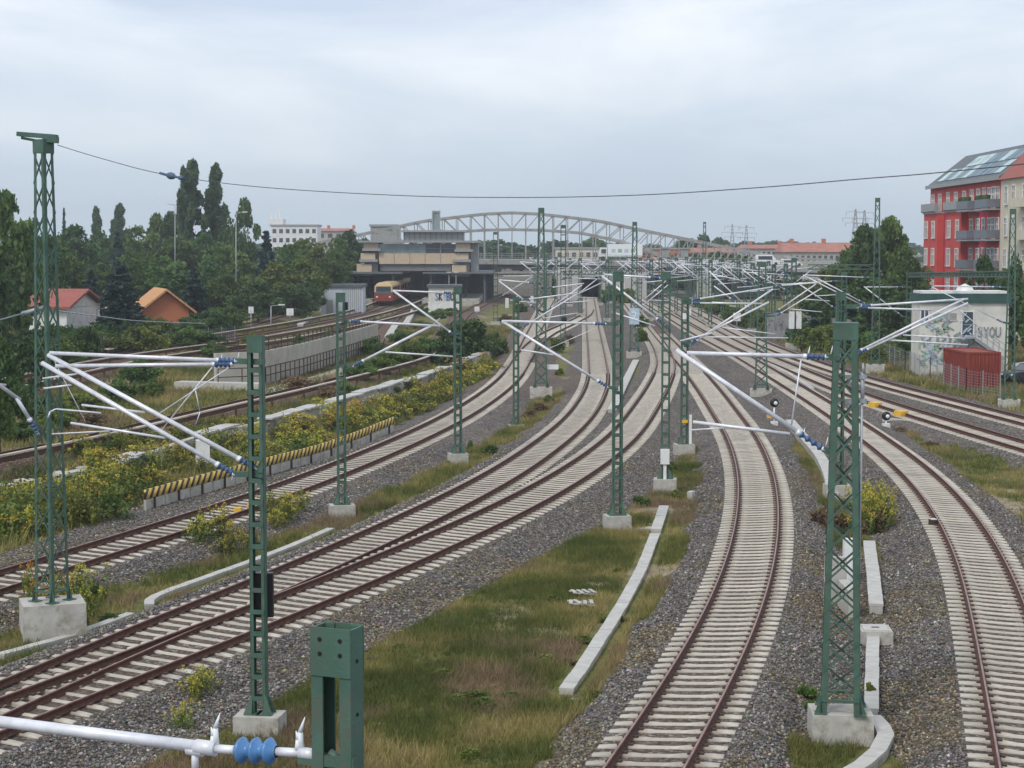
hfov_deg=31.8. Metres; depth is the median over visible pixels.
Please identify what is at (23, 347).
tall shrub
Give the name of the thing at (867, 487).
goldenrod plant
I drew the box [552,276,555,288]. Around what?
distant tree
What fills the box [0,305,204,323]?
anchor wire
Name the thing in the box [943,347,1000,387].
shipping container
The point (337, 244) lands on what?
broadleaf tree
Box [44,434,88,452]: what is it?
goldenrod plant
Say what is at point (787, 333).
shrub
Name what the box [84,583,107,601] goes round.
weed tuft
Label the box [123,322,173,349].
shrub
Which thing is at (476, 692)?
weed tuft
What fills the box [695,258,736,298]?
catenary mast
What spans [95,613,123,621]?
weed tuft
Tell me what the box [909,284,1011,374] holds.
signal cabin
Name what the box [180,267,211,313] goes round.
spruce tree
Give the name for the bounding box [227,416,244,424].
goldenrod plant
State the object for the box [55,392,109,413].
shrub
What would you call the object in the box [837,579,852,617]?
trough
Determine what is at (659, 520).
cable trough
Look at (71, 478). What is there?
goldenrod plant
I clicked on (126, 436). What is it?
goldenrod plant
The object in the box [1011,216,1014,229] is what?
window
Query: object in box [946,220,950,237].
window
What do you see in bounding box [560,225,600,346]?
catenary mast
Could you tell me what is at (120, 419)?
grass
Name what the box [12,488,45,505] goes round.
goldenrod plant
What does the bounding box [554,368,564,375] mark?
weed tuft
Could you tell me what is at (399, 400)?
goldenrod plant
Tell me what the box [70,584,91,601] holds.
goldenrod plant
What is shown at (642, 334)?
shrub
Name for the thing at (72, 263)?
broadleaf tree
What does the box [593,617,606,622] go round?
weed tuft
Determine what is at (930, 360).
lineside fence
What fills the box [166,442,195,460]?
goldenrod plant
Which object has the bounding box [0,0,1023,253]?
sky
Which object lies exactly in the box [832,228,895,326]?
broadleaf tree
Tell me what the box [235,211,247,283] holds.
lamp post
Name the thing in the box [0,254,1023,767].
ground
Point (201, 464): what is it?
goldenrod plant
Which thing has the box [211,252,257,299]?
broadleaf tree
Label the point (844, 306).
catenary mast
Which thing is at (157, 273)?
broadleaf tree
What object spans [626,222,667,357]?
catenary mast
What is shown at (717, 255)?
distant tree
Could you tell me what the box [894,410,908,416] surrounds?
point motor
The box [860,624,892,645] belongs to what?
cable chamber
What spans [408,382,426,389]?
goldenrod plant
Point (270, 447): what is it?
goldenrod plant
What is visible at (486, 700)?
weed tuft
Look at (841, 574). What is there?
trough
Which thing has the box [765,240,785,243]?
distant tree
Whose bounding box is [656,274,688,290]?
distant tree
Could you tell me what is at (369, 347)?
shrub
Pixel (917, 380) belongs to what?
grass
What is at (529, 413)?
weed tuft
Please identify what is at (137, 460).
goldenrod plant
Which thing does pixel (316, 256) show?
broadleaf tree
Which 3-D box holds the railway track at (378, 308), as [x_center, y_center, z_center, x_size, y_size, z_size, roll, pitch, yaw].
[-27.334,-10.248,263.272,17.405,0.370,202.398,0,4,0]
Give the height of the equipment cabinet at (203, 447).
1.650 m
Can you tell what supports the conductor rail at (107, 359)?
on the ground at (738, 376)
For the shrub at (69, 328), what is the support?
on the ground at (738, 376)
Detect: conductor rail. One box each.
[0,343,452,462]
[2,299,421,379]
[26,306,427,389]
[101,312,269,353]
[106,301,375,353]
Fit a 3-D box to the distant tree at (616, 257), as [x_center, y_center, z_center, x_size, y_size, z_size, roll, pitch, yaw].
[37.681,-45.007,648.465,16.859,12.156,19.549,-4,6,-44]
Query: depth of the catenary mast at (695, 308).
278.47 m
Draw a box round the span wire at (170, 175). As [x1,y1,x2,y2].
[58,145,1023,197]
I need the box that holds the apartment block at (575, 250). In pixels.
[554,247,605,277]
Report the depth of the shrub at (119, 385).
119.80 m
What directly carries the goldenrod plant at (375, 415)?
on the ground at (738, 376)
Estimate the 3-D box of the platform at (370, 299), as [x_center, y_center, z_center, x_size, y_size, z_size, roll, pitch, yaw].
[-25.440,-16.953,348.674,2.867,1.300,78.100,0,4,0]
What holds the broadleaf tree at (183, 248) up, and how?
on the ground at (738, 376)
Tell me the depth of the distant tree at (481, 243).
889.63 m
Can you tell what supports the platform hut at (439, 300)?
on the ground at (738, 376)
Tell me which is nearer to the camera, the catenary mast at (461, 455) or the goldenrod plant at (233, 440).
the catenary mast at (461, 455)
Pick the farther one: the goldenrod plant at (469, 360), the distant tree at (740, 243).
the distant tree at (740, 243)
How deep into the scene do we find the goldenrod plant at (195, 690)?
40.47 m
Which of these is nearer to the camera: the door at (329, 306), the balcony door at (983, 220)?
the balcony door at (983, 220)
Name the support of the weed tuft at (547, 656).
on the ground at (738, 376)
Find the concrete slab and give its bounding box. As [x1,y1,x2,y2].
[174,381,265,389]
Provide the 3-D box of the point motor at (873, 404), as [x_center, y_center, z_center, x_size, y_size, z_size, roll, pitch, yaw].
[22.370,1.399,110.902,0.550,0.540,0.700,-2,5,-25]
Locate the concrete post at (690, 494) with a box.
[687,491,694,499]
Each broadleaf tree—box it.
[0,188,52,331]
[0,252,25,329]
[0,262,25,346]
[13,217,73,289]
[39,237,86,288]
[56,223,106,273]
[58,253,101,295]
[81,229,114,272]
[85,262,115,306]
[111,225,159,265]
[111,251,149,298]
[135,255,186,296]
[145,212,171,248]
[148,211,177,252]
[148,236,206,292]
[155,273,207,299]
[179,255,234,306]
[180,231,226,275]
[198,241,244,304]
[204,273,244,315]
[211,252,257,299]
[218,215,246,274]
[224,280,286,322]
[226,197,261,274]
[244,261,311,314]
[267,282,318,322]
[273,243,306,276]
[275,257,333,315]
[285,237,324,266]
[290,281,326,317]
[305,242,328,277]
[311,257,348,298]
[325,249,355,283]
[328,236,359,282]
[335,229,372,283]
[356,238,374,294]
[792,290,854,330]
[793,267,828,314]
[821,249,851,314]
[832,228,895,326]
[832,272,899,326]
[835,223,886,303]
[858,215,917,322]
[869,247,933,335]
[871,290,909,339]
[961,254,997,289]
[989,277,1022,347]
[995,252,1023,361]
[1017,288,1023,347]
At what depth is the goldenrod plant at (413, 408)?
110.54 m
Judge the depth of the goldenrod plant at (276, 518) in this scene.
65.37 m
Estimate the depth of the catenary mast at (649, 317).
241.78 m
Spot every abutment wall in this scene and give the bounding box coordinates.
[494,272,551,295]
[712,273,770,297]
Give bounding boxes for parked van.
[755,255,779,264]
[780,259,802,266]
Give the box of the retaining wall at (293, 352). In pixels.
[214,324,377,383]
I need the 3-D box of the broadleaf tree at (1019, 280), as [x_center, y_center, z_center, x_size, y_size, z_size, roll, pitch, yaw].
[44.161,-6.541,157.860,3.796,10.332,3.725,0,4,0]
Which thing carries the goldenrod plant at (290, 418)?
on the ground at (738, 376)
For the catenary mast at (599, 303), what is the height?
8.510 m
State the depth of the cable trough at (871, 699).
42.36 m
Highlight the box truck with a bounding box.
[598,244,642,260]
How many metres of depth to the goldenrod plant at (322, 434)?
91.13 m
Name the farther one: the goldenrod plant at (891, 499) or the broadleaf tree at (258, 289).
the broadleaf tree at (258, 289)
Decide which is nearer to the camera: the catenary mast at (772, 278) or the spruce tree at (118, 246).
the catenary mast at (772, 278)
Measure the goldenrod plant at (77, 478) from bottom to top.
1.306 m
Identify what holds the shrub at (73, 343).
on the ground at (738, 376)
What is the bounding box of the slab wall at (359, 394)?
[0,351,492,489]
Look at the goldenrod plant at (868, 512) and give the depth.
64.23 m
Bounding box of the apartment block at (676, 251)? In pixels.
[638,248,691,273]
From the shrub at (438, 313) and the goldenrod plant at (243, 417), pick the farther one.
the shrub at (438, 313)
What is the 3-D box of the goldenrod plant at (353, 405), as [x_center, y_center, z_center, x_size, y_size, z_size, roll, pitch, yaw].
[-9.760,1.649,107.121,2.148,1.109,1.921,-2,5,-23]
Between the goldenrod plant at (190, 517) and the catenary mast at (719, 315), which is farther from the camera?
the catenary mast at (719, 315)
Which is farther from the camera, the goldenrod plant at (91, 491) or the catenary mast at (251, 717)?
the goldenrod plant at (91, 491)
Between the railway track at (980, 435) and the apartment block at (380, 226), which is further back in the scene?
the apartment block at (380, 226)
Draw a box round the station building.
[355,211,480,302]
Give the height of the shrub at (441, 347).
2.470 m
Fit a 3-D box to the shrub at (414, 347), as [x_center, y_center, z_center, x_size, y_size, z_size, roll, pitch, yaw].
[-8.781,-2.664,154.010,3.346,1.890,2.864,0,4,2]
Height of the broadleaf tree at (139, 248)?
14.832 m
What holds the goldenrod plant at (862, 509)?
on the ground at (738, 376)
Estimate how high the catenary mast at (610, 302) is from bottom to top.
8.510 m
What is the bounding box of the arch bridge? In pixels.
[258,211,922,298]
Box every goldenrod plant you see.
[0,471,9,492]
[0,482,45,510]
[0,483,23,507]
[0,488,57,525]
[0,496,34,538]
[0,504,31,540]
[1,481,21,501]
[3,478,40,504]
[4,509,54,537]
[6,487,66,523]
[11,498,62,533]
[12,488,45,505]
[14,579,46,616]
[17,469,54,490]
[18,560,39,597]
[19,476,46,500]
[24,475,91,504]
[26,502,58,521]
[31,475,84,500]
[39,500,73,524]
[39,512,63,530]
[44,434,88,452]
[46,571,76,595]
[53,487,98,528]
[54,474,86,489]
[54,569,74,590]
[64,561,111,595]
[65,433,102,455]
[65,445,134,470]
[65,484,102,527]
[66,463,124,484]
[67,447,99,469]
[68,465,103,485]
[69,477,106,505]
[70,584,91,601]
[71,480,111,504]
[72,578,106,618]
[74,475,109,490]
[77,499,120,521]
[78,441,115,454]
[82,445,138,471]
[82,453,135,480]
[83,442,116,458]
[83,474,119,504]
[86,459,125,480]
[91,479,137,518]
[93,459,126,483]
[95,460,151,497]
[96,482,137,507]
[97,432,123,448]
[98,468,133,500]
[103,432,141,449]
[111,466,154,501]
[116,424,141,441]
[119,454,144,473]
[122,437,150,451]
[123,455,157,486]
[131,434,153,444]
[133,440,166,470]
[137,428,160,444]
[137,467,178,478]
[142,461,165,471]
[143,474,184,486]
[148,426,178,445]
[151,439,194,468]
[162,459,186,472]
[163,698,202,730]
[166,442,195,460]
[168,421,204,433]
[171,428,188,439]
[177,671,215,700]
[178,455,217,471]
[179,425,194,439]
[180,664,220,691]
[181,514,222,542]
[187,435,217,455]
[187,509,211,537]
[196,430,220,450]
[198,502,233,536]
[201,428,242,448]
[207,536,232,555]
[210,415,247,425]
[210,449,233,467]
[210,518,246,552]
[217,429,247,448]
[221,450,245,460]
[226,428,247,447]
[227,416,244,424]
[227,436,259,456]
[231,413,257,421]
[232,421,268,441]
[237,528,260,544]
[242,443,267,458]
[245,437,288,457]
[254,449,276,456]
[256,439,293,454]
[256,490,290,511]
[257,487,274,514]
[267,424,288,444]
[267,501,291,523]
[267,507,295,528]
[268,423,293,435]
[272,409,327,436]
[274,429,317,449]
[274,491,308,520]
[275,427,323,452]
[278,413,325,431]
[281,421,316,439]
[286,487,310,509]
[294,397,320,405]
[298,428,336,446]
[305,425,332,438]
[313,399,339,424]
[319,410,352,431]
[330,406,362,433]
[332,415,373,424]
[335,402,361,412]
[339,409,363,433]
[340,401,355,419]
[341,398,371,411]
[353,416,367,430]
[356,405,386,419]
[356,409,368,417]
[362,393,405,419]
[367,408,413,424]
[372,391,396,400]
[385,403,410,419]
[392,392,406,410]
[392,393,419,414]
[396,403,424,414]
[399,385,437,405]
[401,388,439,397]
[403,372,422,391]
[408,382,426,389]
[409,384,430,397]
[415,402,428,412]
[417,397,437,411]
[418,385,433,404]
[419,383,451,398]
[426,379,453,399]
[433,366,447,378]
[434,371,453,387]
[434,388,452,402]
[441,380,474,395]
[444,372,472,386]
[445,360,475,369]
[446,357,468,370]
[446,372,465,387]
[462,355,473,369]
[462,368,477,377]
[464,362,497,378]
[464,375,481,385]
[470,366,497,379]
[472,366,491,379]
[473,361,508,368]
[477,351,489,365]
[477,355,499,370]
[839,490,875,533]
[843,480,881,516]
[845,487,887,513]
[851,489,892,533]
[863,487,899,528]
[864,478,896,513]
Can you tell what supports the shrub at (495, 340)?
on the ground at (738, 376)
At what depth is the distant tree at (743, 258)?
422.23 m
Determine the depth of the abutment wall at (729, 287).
361.56 m
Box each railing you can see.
[214,315,375,352]
[217,335,379,383]
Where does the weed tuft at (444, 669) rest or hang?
on the ground at (738, 376)
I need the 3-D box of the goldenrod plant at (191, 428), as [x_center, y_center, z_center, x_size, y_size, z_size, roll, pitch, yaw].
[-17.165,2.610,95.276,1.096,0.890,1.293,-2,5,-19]
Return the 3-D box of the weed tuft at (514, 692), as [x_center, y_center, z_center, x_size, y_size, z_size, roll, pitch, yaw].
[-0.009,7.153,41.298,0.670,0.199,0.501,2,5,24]
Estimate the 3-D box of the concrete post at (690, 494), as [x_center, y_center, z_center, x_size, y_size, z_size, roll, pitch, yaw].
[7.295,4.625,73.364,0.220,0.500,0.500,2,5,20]
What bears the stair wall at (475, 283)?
on the ground at (738, 376)
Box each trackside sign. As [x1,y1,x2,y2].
[248,307,253,312]
[286,308,293,315]
[505,298,508,307]
[733,313,740,320]
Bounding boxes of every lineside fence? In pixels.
[99,326,234,350]
[886,344,1000,398]
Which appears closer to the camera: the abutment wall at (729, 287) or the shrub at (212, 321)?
the shrub at (212, 321)
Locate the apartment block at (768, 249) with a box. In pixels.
[736,241,780,275]
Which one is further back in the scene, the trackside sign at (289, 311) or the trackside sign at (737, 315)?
the trackside sign at (289, 311)
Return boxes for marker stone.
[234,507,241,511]
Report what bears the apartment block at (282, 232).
on the ground at (738, 376)
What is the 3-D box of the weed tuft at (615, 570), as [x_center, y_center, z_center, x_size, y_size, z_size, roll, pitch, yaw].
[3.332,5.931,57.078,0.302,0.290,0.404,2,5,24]
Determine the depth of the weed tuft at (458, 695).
41.01 m
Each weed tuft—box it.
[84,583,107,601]
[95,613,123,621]
[390,642,411,649]
[431,668,459,677]
[447,693,466,702]
[457,747,478,758]
[459,689,489,700]
[463,594,475,599]
[466,439,473,448]
[474,696,496,708]
[480,444,498,455]
[500,690,521,699]
[520,410,537,418]
[531,654,552,663]
[533,402,548,412]
[543,394,555,403]
[543,594,560,602]
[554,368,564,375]
[555,657,577,664]
[573,634,591,644]
[589,690,602,697]
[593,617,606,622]
[612,566,621,572]
[620,616,635,621]
[631,495,650,505]
[666,461,677,471]
[670,489,681,499]
[795,685,818,699]
[802,700,814,708]
[866,682,875,690]
[892,427,908,431]
[919,441,939,445]
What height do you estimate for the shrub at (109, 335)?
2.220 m
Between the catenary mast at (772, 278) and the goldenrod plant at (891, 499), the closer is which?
the goldenrod plant at (891, 499)
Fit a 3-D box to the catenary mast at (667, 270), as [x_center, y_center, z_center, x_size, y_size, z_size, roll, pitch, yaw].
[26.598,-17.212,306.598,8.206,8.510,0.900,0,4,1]
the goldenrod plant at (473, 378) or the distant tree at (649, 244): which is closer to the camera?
the goldenrod plant at (473, 378)
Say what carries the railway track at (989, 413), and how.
on the ground at (738, 376)
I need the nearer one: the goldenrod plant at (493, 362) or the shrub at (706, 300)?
the goldenrod plant at (493, 362)
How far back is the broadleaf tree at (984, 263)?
165.26 m
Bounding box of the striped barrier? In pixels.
[144,417,394,509]
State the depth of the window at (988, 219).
205.59 m
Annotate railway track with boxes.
[0,293,511,465]
[0,293,556,600]
[0,295,611,717]
[0,303,680,753]
[25,303,426,388]
[80,306,320,363]
[121,297,413,354]
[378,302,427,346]
[512,309,593,361]
[585,320,793,767]
[636,298,1023,767]
[651,288,1023,428]
[659,304,1023,455]
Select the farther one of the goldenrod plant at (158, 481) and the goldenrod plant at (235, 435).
the goldenrod plant at (235, 435)
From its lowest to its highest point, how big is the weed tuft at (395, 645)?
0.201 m
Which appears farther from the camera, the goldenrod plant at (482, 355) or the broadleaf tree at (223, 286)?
the broadleaf tree at (223, 286)
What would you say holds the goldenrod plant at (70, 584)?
on the ground at (738, 376)
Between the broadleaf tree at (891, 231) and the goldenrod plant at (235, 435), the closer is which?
the goldenrod plant at (235, 435)
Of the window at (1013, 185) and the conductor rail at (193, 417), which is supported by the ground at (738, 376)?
the conductor rail at (193, 417)
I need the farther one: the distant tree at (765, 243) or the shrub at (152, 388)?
the distant tree at (765, 243)
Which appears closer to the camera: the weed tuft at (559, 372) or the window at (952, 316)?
the window at (952, 316)
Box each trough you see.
[0,612,134,658]
[144,528,334,608]
[297,317,311,326]
[384,325,398,338]
[403,309,414,322]
[559,533,659,694]
[607,360,638,412]
[651,505,668,533]
[747,351,814,388]
[786,420,838,498]
[824,556,846,601]
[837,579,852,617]
[843,715,893,767]
[863,540,882,613]
[864,636,879,714]
[882,418,907,421]
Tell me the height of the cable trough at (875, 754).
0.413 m
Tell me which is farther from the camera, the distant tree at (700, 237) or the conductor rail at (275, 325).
the distant tree at (700, 237)
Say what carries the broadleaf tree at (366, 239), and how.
on the ground at (738, 376)
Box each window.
[378,244,393,252]
[394,244,408,252]
[409,244,424,252]
[424,244,439,252]
[440,244,454,252]
[920,308,928,321]
[923,248,927,265]
[924,221,927,238]
[930,248,933,265]
[930,277,933,289]
[931,194,934,203]
[931,221,934,238]
[937,194,941,211]
[940,313,948,320]
[946,192,949,201]
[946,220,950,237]
[946,248,949,266]
[946,277,949,289]
[948,313,957,320]
[954,192,957,200]
[954,219,958,237]
[954,248,958,266]
[954,277,957,289]
[969,219,972,230]
[969,248,972,259]
[970,189,973,200]
[975,248,978,259]
[976,218,979,229]
[986,248,989,259]
[987,187,991,207]
[987,217,990,229]
[994,248,998,260]
[995,186,999,198]
[995,217,998,229]
[1002,248,1006,267]
[1003,185,1007,204]
[1003,217,1007,236]
[1010,248,1013,262]
[1011,184,1015,200]
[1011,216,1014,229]
[1021,248,1023,262]
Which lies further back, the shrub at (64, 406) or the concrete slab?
the concrete slab
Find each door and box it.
[326,300,332,314]
[961,311,974,334]
[981,217,985,229]
[981,247,984,254]
[982,187,985,208]
[990,247,994,260]
[991,186,994,207]
[991,217,994,238]
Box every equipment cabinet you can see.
[196,439,209,468]
[843,538,852,581]
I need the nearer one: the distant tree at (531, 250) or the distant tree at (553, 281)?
the distant tree at (553, 281)
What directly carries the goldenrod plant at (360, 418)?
on the ground at (738, 376)
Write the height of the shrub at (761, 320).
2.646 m
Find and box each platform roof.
[347,271,409,283]
[422,270,495,302]
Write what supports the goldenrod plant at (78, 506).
on the ground at (738, 376)
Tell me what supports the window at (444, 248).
in the station building
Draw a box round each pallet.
[567,599,593,605]
[569,589,596,594]
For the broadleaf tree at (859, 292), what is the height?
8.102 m
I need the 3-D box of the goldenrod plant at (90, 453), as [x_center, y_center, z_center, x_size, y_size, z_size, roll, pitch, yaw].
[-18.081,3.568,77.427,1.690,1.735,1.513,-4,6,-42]
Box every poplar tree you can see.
[91,206,102,243]
[108,202,129,265]
[174,164,192,273]
[177,158,211,272]
[203,162,230,242]
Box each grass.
[0,323,512,552]
[0,390,565,665]
[108,438,912,767]
[747,318,1023,411]
[902,427,1023,521]
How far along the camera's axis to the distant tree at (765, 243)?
677.30 m
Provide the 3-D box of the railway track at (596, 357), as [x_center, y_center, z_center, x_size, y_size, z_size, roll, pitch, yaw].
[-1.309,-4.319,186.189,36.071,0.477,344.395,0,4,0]
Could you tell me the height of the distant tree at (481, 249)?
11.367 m
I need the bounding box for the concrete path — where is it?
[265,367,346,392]
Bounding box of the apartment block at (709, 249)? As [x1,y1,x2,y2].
[690,244,736,254]
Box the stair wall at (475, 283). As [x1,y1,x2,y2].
[370,268,492,298]
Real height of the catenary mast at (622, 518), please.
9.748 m
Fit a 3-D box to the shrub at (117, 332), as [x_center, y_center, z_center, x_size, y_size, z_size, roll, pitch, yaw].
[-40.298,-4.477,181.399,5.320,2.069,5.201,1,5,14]
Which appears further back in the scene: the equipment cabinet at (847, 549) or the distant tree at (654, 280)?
the distant tree at (654, 280)
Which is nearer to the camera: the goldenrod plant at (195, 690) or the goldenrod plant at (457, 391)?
the goldenrod plant at (195, 690)
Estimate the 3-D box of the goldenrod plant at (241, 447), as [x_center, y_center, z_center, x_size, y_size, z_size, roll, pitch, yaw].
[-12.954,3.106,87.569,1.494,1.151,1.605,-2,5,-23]
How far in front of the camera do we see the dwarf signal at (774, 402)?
102.70 m
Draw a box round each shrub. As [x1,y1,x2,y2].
[0,334,33,451]
[0,334,44,390]
[0,389,18,441]
[0,419,45,442]
[13,396,73,421]
[14,328,53,340]
[17,336,87,370]
[37,411,79,429]
[39,326,71,333]
[42,323,69,337]
[52,336,75,344]
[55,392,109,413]
[61,330,94,357]
[63,324,79,331]
[67,413,110,430]
[71,325,104,359]
[92,317,132,330]
[95,330,105,335]
[97,336,134,353]
[97,378,139,401]
[99,332,116,345]
[101,329,123,337]
[117,359,164,384]
[122,325,170,351]
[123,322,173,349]
[137,382,165,396]
[144,316,173,333]
[162,326,180,344]
[171,325,210,347]
[174,316,214,333]
[180,319,202,329]
[189,307,227,330]
[192,332,229,350]
[199,340,227,357]
[204,317,221,332]
[218,305,247,330]
[239,333,255,348]
[281,375,324,387]
[291,335,309,344]
[317,385,342,399]
[333,380,359,393]
[340,361,377,380]
[359,336,386,356]
[361,356,395,374]
[376,347,414,367]
[385,329,411,342]
[394,386,402,392]
[398,342,428,362]
[409,336,435,353]
[410,320,431,329]
[412,305,428,314]
[427,308,452,318]
[431,339,467,365]
[432,318,500,357]
[443,308,458,315]
[485,331,509,356]
[498,314,512,321]
[515,303,528,311]
[550,337,566,352]
[561,334,575,344]
[599,284,618,302]
[617,288,635,302]
[634,315,649,326]
[635,327,648,341]
[692,298,722,309]
[704,301,735,314]
[719,307,741,319]
[728,310,754,327]
[744,310,773,329]
[758,321,764,336]
[783,322,813,340]
[788,326,818,350]
[806,324,832,352]
[807,504,849,529]
[824,339,866,353]
[831,324,877,339]
[846,331,886,354]
[848,509,892,534]
[849,490,882,512]
[858,343,906,363]
[874,323,909,340]
[884,335,910,360]
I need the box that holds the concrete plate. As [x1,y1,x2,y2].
[632,526,651,530]
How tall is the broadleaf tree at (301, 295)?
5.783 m
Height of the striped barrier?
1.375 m
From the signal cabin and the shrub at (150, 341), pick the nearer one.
the signal cabin
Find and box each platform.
[366,293,375,305]
[422,293,482,305]
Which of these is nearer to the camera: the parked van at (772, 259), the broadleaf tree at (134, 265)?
the broadleaf tree at (134, 265)
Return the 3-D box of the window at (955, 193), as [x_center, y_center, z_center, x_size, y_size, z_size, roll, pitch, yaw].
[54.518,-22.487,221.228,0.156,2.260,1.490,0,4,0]
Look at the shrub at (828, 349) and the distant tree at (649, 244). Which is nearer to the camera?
the shrub at (828, 349)
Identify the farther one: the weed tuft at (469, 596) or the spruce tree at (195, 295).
the spruce tree at (195, 295)
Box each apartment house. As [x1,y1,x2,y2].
[921,145,1023,289]
[998,153,1023,340]
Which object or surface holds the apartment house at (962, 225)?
on the ground at (738, 376)
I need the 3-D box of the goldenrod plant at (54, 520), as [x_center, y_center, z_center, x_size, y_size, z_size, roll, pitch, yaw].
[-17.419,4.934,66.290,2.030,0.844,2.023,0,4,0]
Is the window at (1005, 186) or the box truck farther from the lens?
the box truck
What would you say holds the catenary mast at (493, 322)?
on the ground at (738, 376)
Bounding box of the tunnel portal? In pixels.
[556,267,646,300]
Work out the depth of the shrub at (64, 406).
106.01 m
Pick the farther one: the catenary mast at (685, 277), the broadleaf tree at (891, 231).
the catenary mast at (685, 277)
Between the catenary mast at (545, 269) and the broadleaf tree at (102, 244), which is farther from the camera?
the catenary mast at (545, 269)
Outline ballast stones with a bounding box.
[0,447,1023,767]
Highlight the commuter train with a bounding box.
[374,277,413,304]
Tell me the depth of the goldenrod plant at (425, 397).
115.35 m
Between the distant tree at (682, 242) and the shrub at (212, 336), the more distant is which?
the distant tree at (682, 242)
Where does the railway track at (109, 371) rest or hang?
on the ground at (738, 376)
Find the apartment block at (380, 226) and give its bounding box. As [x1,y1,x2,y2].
[369,224,399,243]
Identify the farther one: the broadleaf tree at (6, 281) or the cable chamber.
the broadleaf tree at (6, 281)
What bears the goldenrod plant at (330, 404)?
on the ground at (738, 376)
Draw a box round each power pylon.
[722,224,742,253]
[738,225,756,253]
[845,210,865,244]
[854,211,876,226]
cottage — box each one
[28,289,101,329]
[134,287,196,323]
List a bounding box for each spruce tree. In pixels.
[62,208,65,233]
[83,269,104,315]
[88,261,146,330]
[105,231,129,293]
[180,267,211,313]
[248,230,281,317]
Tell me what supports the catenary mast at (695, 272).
on the ground at (738, 376)
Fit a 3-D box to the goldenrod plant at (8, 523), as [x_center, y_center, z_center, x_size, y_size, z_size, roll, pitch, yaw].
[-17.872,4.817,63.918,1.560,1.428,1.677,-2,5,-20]
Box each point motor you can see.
[868,402,881,407]
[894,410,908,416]
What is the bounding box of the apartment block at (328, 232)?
[321,225,354,253]
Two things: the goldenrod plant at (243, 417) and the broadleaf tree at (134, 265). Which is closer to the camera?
the goldenrod plant at (243, 417)
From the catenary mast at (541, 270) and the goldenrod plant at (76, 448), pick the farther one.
the catenary mast at (541, 270)
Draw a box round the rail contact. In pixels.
[928,518,937,524]
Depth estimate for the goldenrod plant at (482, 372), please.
137.13 m
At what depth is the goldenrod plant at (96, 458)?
76.19 m
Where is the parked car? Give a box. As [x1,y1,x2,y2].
[1001,363,1023,383]
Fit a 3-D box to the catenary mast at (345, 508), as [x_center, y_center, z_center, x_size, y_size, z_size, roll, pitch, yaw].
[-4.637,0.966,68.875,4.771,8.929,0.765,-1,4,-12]
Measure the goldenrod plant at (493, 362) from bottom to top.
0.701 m
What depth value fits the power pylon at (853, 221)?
428.08 m
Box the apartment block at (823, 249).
[774,239,851,281]
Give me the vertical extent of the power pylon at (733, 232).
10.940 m
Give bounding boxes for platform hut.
[321,284,366,314]
[427,284,462,311]
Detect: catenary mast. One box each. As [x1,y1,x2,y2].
[0,131,86,641]
[0,621,363,767]
[41,335,286,736]
[328,293,452,518]
[390,287,468,463]
[491,232,531,324]
[499,208,589,398]
[501,272,631,530]
[508,292,577,426]
[520,258,548,315]
[526,255,569,297]
[531,257,577,306]
[533,257,554,303]
[549,258,590,306]
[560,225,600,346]
[576,258,604,315]
[580,260,610,321]
[582,257,602,304]
[589,258,628,303]
[601,272,676,491]
[617,258,663,311]
[625,259,654,320]
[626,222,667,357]
[627,256,650,302]
[638,258,688,315]
[640,256,657,296]
[644,258,690,304]
[651,255,693,297]
[653,258,679,313]
[664,257,708,306]
[671,257,720,309]
[671,259,730,319]
[673,286,787,455]
[674,257,693,298]
[675,322,873,746]
[679,260,713,327]
[680,258,718,297]
[694,260,723,317]
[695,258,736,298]
[697,259,721,307]
[702,222,706,296]
[709,262,821,396]
[713,259,756,306]
[713,262,740,311]
[722,263,783,332]
[725,260,763,310]
[728,262,788,309]
[737,265,775,311]
[740,261,797,311]
[742,258,801,350]
[756,263,815,313]
[781,272,846,361]
[803,198,884,373]
[822,292,967,498]
[864,273,911,340]
[932,209,1019,407]
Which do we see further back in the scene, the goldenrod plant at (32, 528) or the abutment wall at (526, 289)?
the abutment wall at (526, 289)
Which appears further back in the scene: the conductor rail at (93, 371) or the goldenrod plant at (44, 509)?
the conductor rail at (93, 371)
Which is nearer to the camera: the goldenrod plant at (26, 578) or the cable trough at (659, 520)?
the goldenrod plant at (26, 578)
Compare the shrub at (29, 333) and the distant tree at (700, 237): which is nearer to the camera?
the shrub at (29, 333)
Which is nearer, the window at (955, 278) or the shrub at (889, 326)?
the shrub at (889, 326)
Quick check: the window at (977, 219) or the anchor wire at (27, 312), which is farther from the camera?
the window at (977, 219)
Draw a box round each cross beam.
[563,270,634,274]
[808,264,876,269]
[907,271,1011,276]
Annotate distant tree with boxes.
[253,241,262,251]
[478,240,501,245]
[479,239,523,271]
[479,246,499,271]
[507,244,551,271]
[542,239,572,269]
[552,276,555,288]
[571,237,615,259]
[612,243,631,271]
[643,243,661,247]
[646,271,681,291]
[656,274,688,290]
[671,238,711,247]
[672,253,699,280]
[690,251,736,263]
[697,233,709,241]
[702,237,736,247]
[729,241,754,246]
[731,254,756,264]
[754,241,772,244]
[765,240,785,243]
[770,275,809,298]
[908,243,922,257]
[914,248,922,262]
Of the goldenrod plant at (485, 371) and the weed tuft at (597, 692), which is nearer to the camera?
the weed tuft at (597, 692)
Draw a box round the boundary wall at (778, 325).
[765,312,859,341]
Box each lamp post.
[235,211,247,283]
[270,304,284,329]
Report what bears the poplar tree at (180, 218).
on the ground at (738, 376)
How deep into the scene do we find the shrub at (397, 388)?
124.13 m
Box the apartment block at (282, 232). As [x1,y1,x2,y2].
[268,209,321,256]
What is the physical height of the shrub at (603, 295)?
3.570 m
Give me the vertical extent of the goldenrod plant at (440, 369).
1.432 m
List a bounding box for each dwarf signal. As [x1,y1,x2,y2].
[767,398,778,425]
[882,412,890,427]

